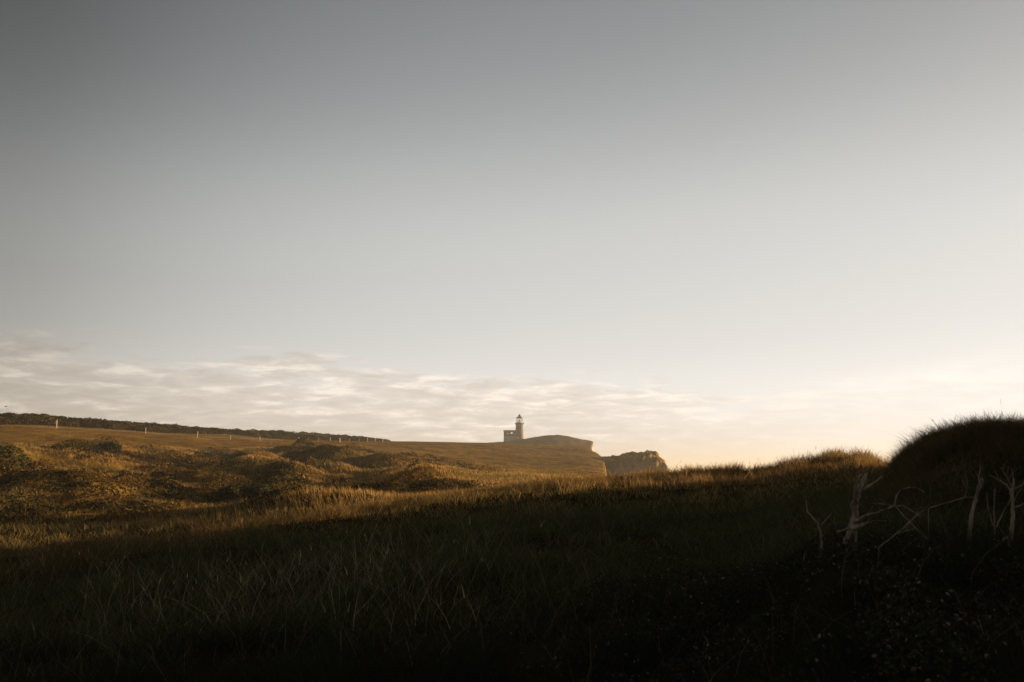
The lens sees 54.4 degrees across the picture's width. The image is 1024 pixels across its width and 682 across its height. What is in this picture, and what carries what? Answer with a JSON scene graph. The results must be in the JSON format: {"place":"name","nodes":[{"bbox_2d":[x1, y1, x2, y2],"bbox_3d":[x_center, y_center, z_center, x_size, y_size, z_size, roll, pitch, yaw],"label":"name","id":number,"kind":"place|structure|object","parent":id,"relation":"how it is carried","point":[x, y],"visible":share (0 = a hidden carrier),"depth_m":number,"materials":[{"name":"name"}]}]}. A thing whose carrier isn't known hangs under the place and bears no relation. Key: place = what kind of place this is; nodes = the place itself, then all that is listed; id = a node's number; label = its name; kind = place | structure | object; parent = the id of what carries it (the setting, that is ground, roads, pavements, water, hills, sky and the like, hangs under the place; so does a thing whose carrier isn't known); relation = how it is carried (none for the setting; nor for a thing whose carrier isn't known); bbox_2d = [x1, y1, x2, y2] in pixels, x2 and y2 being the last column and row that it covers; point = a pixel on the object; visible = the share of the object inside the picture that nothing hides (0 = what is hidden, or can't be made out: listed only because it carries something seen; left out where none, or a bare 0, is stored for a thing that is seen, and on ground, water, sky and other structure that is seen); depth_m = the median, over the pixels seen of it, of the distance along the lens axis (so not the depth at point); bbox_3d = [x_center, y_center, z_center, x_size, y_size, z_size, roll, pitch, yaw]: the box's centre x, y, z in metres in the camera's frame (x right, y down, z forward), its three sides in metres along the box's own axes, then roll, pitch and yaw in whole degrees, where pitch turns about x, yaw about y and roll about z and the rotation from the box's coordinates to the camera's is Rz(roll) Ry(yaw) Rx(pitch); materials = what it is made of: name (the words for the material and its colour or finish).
{"place":"outdoors","nodes":[
{"label":"outdoors","id":0,"kind":"place"},
{"bbox_2d":[0,425,279,439],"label":"path","id":1,"kind":"structure","parent":0,"point":[132,431],"depth_m":160.45,"materials":[{"name":"brown soil"}]},
{"bbox_2d":[0,409,1023,681],"bbox_3d":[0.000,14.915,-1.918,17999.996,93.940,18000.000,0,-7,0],"label":"ground","id":2,"kind":"structure","parent":0,"point":[552,458],"depth_m":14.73,"materials":[{"name":"plant"}]},
{"bbox_2d":[0,444,31,472],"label":"bush","id":3,"kind":"object","parent":2,"relation":"on","point":[21,461],"visible":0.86,"depth_m":51.63,"materials":[{"name":"green plant"}]},
{"bbox_2d":[0,412,389,440],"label":"scrub","id":4,"kind":"object","parent":2,"relation":"on","point":[8,418],"visible":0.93,"depth_m":179.33,"materials":[{"name":"green plant"}]},
{"bbox_2d":[206,482,276,501],"bbox_3d":[-14.097,7.989,52.300,3.825,1.134,3.674,2,-8,-19],"label":"bush","id":5,"kind":"object","parent":2,"relation":"on","point":[220,494],"visible":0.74,"depth_m":51.29,"materials":[{"name":"green plant"}]},
{"bbox_2d":[0,436,501,524],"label":"heath","id":6,"kind":"object","parent":2,"relation":"on","point":[134,479],"visible":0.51,"depth_m":51.16,"materials":[{"name":"brown plant"}]},
{"bbox_2d":[94,441,121,450],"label":"bush","id":7,"kind":"object","parent":6,"relation":"on","point":[105,445],"visible":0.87,"depth_m":100.03,"materials":[{"name":"green plant"}]},
{"bbox_2d":[0,424,605,532],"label":"hillside grass","id":8,"kind":"structure","parent":2,"relation":"on","point":[504,476],"depth_m":57.41,"materials":[{"name":"brown plant"}]},
{"bbox_2d":[469,473,1023,681],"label":"brambles","id":9,"kind":"object","parent":2,"relation":"on","point":[955,646],"visible":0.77,"depth_m":6.54,"materials":[{"name":"green plant"}]},
{"bbox_2d":[805,500,831,557],"bbox_3d":[2.495,1.599,8.062,0.214,0.620,0.021,0,-7,0],"label":"dead branch","id":10,"kind":"object","parent":2,"relation":"on","point":[820,531],"visible":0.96,"depth_m":8.07,"materials":[{"name":"grey wood"}]},
{"bbox_2d":[834,466,889,556],"bbox_3d":[2.759,1.402,7.814,0.351,0.831,0.452,-6,-9,38],"label":"dead branch","id":11,"kind":"object","parent":2,"relation":"on","point":[852,527],"visible":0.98,"depth_m":7.86,"materials":[{"name":"grey wood"}]},
{"bbox_2d":[854,486,929,554],"bbox_3d":[2.917,1.451,7.650,0.560,0.694,0.436,-2,-8,17],"label":"dead branch","id":12,"kind":"object","parent":2,"relation":"on","point":[891,506],"visible":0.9,"depth_m":7.72,"materials":[{"name":"grey wood"}]},
{"bbox_2d":[877,510,923,566],"bbox_3d":[2.800,1.476,7.119,0.369,0.529,0.115,0,-7,0],"label":"stick","id":13,"kind":"object","parent":2,"relation":"on","point":[905,530],"visible":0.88,"depth_m":7.17,"materials":[{"name":"brown wood"}]},
{"bbox_2d":[928,480,973,532],"bbox_3d":[3.733,1.524,8.484,0.416,0.762,0.032,0,-7,0],"label":"stick","id":14,"kind":"object","parent":2,"relation":"on","point":[948,502],"visible":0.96,"depth_m":8.49,"materials":[{"name":"brown wood"}]},
{"bbox_2d":[967,462,983,551],"bbox_3d":[3.678,1.379,7.900,0.197,0.881,0.049,2,-8,-13],"label":"dead stump","id":15,"kind":"object","parent":2,"relation":"on","point":[975,500],"visible":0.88,"depth_m":7.89,"materials":[{"name":"grey wood"}]},
{"bbox_2d":[986,489,995,536],"bbox_3d":[3.840,1.502,7.964,0.102,0.636,0.041,3,-8,-25],"label":"stick","id":16,"kind":"object","parent":2,"relation":"on","point":[993,513],"visible":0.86,"depth_m":7.98,"materials":[{"name":"brown wood"}]},
{"bbox_2d":[989,461,1023,551],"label":"dead shrub","id":17,"kind":"object","parent":2,"relation":"on","point":[1012,499],"visible":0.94,"depth_m":7.69,"materials":[{"name":"grey wood"}]},
{"bbox_2d":[0,0,1023,470],"label":"sky","id":18,"kind":"structure","parent":0,"point":[702,232],"materials":[{"name":"grey"}]},
{"bbox_2d":[488,435,592,450],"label":"hill","id":19,"kind":"structure","parent":0,"point":[558,440],"depth_m":544.27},
{"bbox_2d":[503,414,523,441],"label":"lighthouse","id":20,"kind":"object","parent":19,"relation":"on","point":[518,433],"visible":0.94,"depth_m":556.50,"materials":[{"name":"stone"}]},
{"bbox_2d":[599,450,668,476],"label":"headland","id":21,"kind":"structure","parent":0,"point":[628,462],"depth_m":285.30,"materials":[{"name":"stone"}]}
]}

